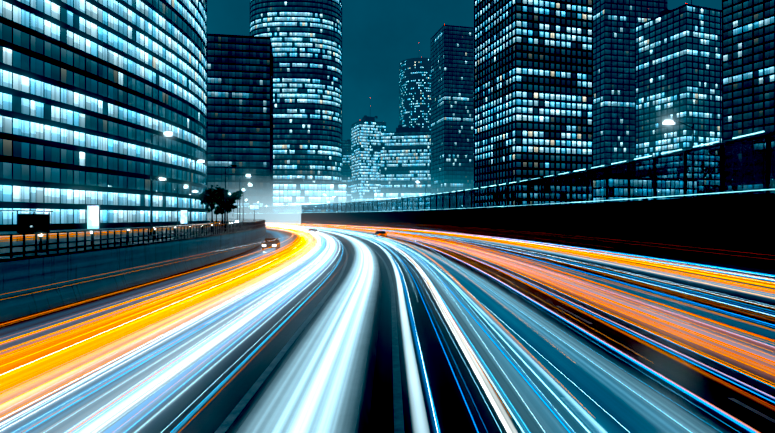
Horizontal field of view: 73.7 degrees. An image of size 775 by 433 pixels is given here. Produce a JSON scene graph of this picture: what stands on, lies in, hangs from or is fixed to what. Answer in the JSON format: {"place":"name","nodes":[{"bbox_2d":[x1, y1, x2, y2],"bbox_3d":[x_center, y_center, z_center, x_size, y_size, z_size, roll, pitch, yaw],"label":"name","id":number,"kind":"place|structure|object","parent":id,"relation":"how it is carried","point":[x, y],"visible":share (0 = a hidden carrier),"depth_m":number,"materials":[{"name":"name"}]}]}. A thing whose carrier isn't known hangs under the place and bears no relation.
{"place":"outdoors","nodes":[
{"label":"outdoors","id":0,"kind":"place"},
{"bbox_2d":[0,222,252,258],"bbox_3d":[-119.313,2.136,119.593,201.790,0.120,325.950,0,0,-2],"label":"railing","id":1,"kind":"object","parent":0,"point":[18,251],"depth_m":48.75,"materials":[{"name":"black metal"}]},
{"bbox_2d":[0,210,52,241],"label":"bus shelter","id":2,"kind":"object","parent":1,"relation":"on","point":[32,223],"visible":0.73,"depth_m":44.72,"materials":[{"name":"grey metal"}]},
{"bbox_2d":[87,205,99,235],"bbox_3d":[-31.333,0.426,55.077,1.300,3.300,0.200,0,0,-5],"label":"advert panel","id":3,"kind":"object","parent":1,"relation":"on","point":[93,217],"visible":0.9,"depth_m":54.98,"materials":[{"name":"grey metal"}]},
{"bbox_2d":[0,0,206,230],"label":"curved office","id":4,"kind":"structure","parent":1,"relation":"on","point":[94,94],"depth_m":97.16,"materials":[{"name":"teal glass"}]},
{"bbox_2d":[0,221,220,240],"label":"side street light trails","id":5,"kind":"object","parent":1,"relation":"on","point":[55,234],"visible":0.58,"depth_m":41.92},
{"bbox_2d":[39,221,238,250],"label":"bollard lights","id":6,"kind":"object","parent":1,"relation":"on","point":[40,241],"visible":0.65,"depth_m":37.06,"materials":[{"name":"grey metal"}]},
{"bbox_2d":[152,177,165,226],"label":"street lamp","id":7,"kind":"object","parent":1,"relation":"on","point":[152,203],"visible":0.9,"depth_m":81.95,"materials":[{"name":"grey metal"}]},
{"bbox_2d":[150,132,172,234],"bbox_3d":[-25.973,-3.809,59.318,2.565,11.770,0.340,0,0,-6],"label":"tall street lamp","id":8,"kind":"object","parent":1,"relation":"on","point":[169,133],"visible":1,"depth_m":59.16,"materials":[{"name":"grey metal"}]},
{"bbox_2d":[177,186,187,225],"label":"street lamp","id":9,"kind":"object","parent":1,"relation":"on","point":[177,208],"visible":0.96,"depth_m":103.28,"materials":[{"name":"grey metal"}]},
{"bbox_2d":[180,210,187,227],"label":"advert panel","id":10,"kind":"object","parent":1,"relation":"on","point":[183,217],"visible":0.88,"depth_m":96.62,"materials":[{"name":"grey metal"}]},
{"bbox_2d":[189,160,203,229],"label":"street lamp","id":11,"kind":"object","parent":1,"relation":"on","point":[190,189],"visible":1,"depth_m":79.38,"materials":[{"name":"grey metal"}]},
{"bbox_2d":[193,185,224,223],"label":"street tree","id":12,"kind":"object","parent":1,"relation":"on","point":[203,198],"visible":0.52,"depth_m":137.43,"materials":[{"name":"brown plant"}]},
{"bbox_2d":[208,187,238,225],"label":"street tree","id":13,"kind":"object","parent":1,"relation":"on","point":[215,198],"visible":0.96,"depth_m":113.60,"materials":[{"name":"brown plant"}]},
{"bbox_2d":[214,189,242,222],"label":"street tree","id":14,"kind":"object","parent":1,"relation":"on","point":[222,191],"visible":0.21,"depth_m":130.69,"materials":[{"name":"brown plant"}]},
{"bbox_2d":[225,165,236,230],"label":"street light","id":15,"kind":"object","parent":1,"relation":"on","point":[225,191],"visible":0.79,"depth_m":72.00,"materials":[{"name":"grey metal"}]},
{"bbox_2d":[239,175,250,227],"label":"street lamp","id":16,"kind":"object","parent":1,"relation":"on","point":[239,201],"visible":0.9,"depth_m":95.24,"materials":[{"name":"grey metal"}]},
{"bbox_2d":[249,205,258,221],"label":"roadside sign","id":17,"kind":"object","parent":1,"relation":"on","point":[254,207],"visible":0.88,"depth_m":106.89,"materials":[{"name":"grey metal"}]},
{"bbox_2d":[342,139,350,201],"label":"tower","id":18,"kind":"structure","parent":0,"point":[346,161],"depth_m":743.51,"materials":[{"name":"teal glass"}]},
{"bbox_2d":[351,105,385,201],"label":"skyscraper","id":19,"kind":"structure","parent":0,"point":[365,157],"depth_m":702.38,"materials":[{"name":"teal glass"}]},
{"bbox_2d":[0,225,774,432],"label":"road","id":20,"kind":"structure","parent":0,"point":[628,409],"depth_m":16.28,"materials":[{"name":"black asphalt"}]},
{"bbox_2d":[261,238,279,249],"bbox_3d":[-14.495,3.396,64.397,1.860,1.400,4.550,0,0,-6],"label":"sedan","id":21,"kind":"object","parent":20,"relation":"on","point":[274,242],"visible":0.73,"depth_m":63.38,"materials":[{"name":"grey paint"}]},
{"bbox_2d":[236,225,381,432],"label":"traffic light trails","id":22,"kind":"object","parent":20,"relation":"on","point":[323,381],"visible":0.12,"depth_m":11.88,"materials":[{"name":"glowing light"}]},
{"bbox_2d":[308,228,318,234],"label":"sedan car","id":23,"kind":"object","parent":20,"relation":"on","point":[314,231],"visible":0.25,"depth_m":114.99,"materials":[{"name":"grey paint"}]},
{"bbox_2d":[373,231,386,238],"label":"sedan car","id":24,"kind":"object","parent":20,"relation":"on","point":[381,233],"visible":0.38,"depth_m":95.19,"materials":[{"name":"grey paint"}]},
{"bbox_2d":[0,220,774,432],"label":"light trails","id":25,"kind":"object","parent":20,"relation":"on","point":[309,279],"visible":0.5,"depth_m":15.79,"materials":[{"name":"multicoloured"}]},
{"bbox_2d":[1,225,774,432],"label":"lane paint","id":26,"kind":"object","parent":20,"relation":"on","point":[224,426],"visible":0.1,"depth_m":14.28,"materials":[{"name":"white paint"}]},
{"bbox_2d":[233,195,774,285],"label":"barrier wall","id":27,"kind":"structure","parent":20,"relation":"on","point":[740,226],"depth_m":47.62,"materials":[{"name":"black concrete"}]},
{"bbox_2d":[238,131,774,213],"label":"barrier frame","id":28,"kind":"object","parent":27,"relation":"on","point":[768,134],"visible":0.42,"depth_m":47.22,"materials":[{"name":"black metal"}]},
{"bbox_2d":[233,135,774,213],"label":"glass barrier","id":29,"kind":"object","parent":28,"relation":"in","point":[744,165],"visible":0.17,"depth_m":48.87,"materials":[{"name":"glass"}]},
{"bbox_2d":[238,189,773,213],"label":"barrier lights","id":30,"kind":"object","parent":28,"relation":"attached to","point":[602,200],"visible":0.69,"depth_m":47.76},
{"bbox_2d":[282,131,764,205],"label":"barrier top lights","id":31,"kind":"object","parent":28,"relation":"attached to","point":[612,163],"visible":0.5,"depth_m":46.79},
{"bbox_2d":[431,24,473,194],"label":"skyscraper","id":32,"kind":"structure","parent":0,"point":[452,108],"depth_m":503.65,"materials":[{"name":"blue glass"}]},
{"bbox_2d":[207,0,721,139],"label":"sky","id":33,"kind":"structure","parent":0,"point":[377,35],"materials":[{"name":"teal"}]},
{"bbox_2d":[593,0,667,168],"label":"tower","id":34,"kind":"structure","parent":0,"point":[616,23],"depth_m":361.78,"materials":[{"name":"blue glass"}]},
{"label":"ground surface","id":35,"kind":"structure","parent":0,"visible":0},
{"bbox_2d":[0,221,267,322],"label":"retaining wall","id":36,"kind":"structure","parent":35,"relation":"on","point":[23,275],"depth_m":27.20,"materials":[{"name":"concrete"}]},
{"bbox_2d":[0,218,264,257],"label":"parapet fence","id":37,"kind":"object","parent":36,"relation":"on","point":[258,223],"visible":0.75,"depth_m":30.60,"materials":[{"name":"grey metal"}]},
{"bbox_2d":[0,221,265,261],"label":"wall coping","id":38,"kind":"object","parent":36,"relation":"on","point":[50,254],"depth_m":27.61,"materials":[{"name":"concrete"}]},
{"bbox_2d":[207,33,272,220],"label":"office building","id":39,"kind":"structure","parent":35,"relation":"on","point":[240,101],"depth_m":292.75,"materials":[{"name":"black glass"}]},
{"bbox_2d":[250,0,341,182],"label":"skyscraper","id":40,"kind":"structure","parent":35,"relation":"on","point":[305,36],"depth_m":410.71,"materials":[{"name":"teal glass"}]},
{"bbox_2d":[273,178,346,205],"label":"podium","id":41,"kind":"object","parent":35,"relation":"on","point":[298,191],"depth_m":379.46,"materials":[{"name":"white glass"}]},
{"bbox_2d":[374,189,430,199],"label":"podium","id":42,"kind":"object","parent":35,"relation":"on","point":[389,195],"depth_m":554.16,"materials":[{"name":"white glass"}]},
{"bbox_2d":[380,124,430,191],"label":"office building","id":43,"kind":"structure","parent":35,"relation":"on","point":[405,159],"depth_m":621.73,"materials":[{"name":"teal glass"}]},
{"bbox_2d":[399,57,430,130],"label":"skyscraper","id":44,"kind":"structure","parent":35,"relation":"on","point":[414,91],"depth_m":800.04,"materials":[{"name":"teal glass"}]},
{"bbox_2d":[474,0,592,188],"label":"skyscraper","id":45,"kind":"structure","parent":35,"relation":"on","point":[533,89],"depth_m":272.27,"materials":[{"name":"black glass"}]},
{"bbox_2d":[663,120,693,148],"bbox_3d":[24.812,-2.039,43.954,2.767,12.270,0.356,0,0,-2],"label":"street lamp","id":46,"kind":"object","parent":35,"relation":"on","point":[669,122],"visible":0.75,"depth_m":43.97,"materials":[{"name":"grey metal"}]},
{"bbox_2d":[636,0,721,159],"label":"lit tower","id":47,"kind":"structure","parent":35,"relation":"on","point":[679,63],"depth_m":333.51,"materials":[{"name":"blue glass"}]},
{"bbox_2d":[722,0,774,141],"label":"skyscraper","id":48,"kind":"structure","parent":35,"relation":"on","point":[748,66],"depth_m":252.05,"materials":[{"name":"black glass"}]}
]}

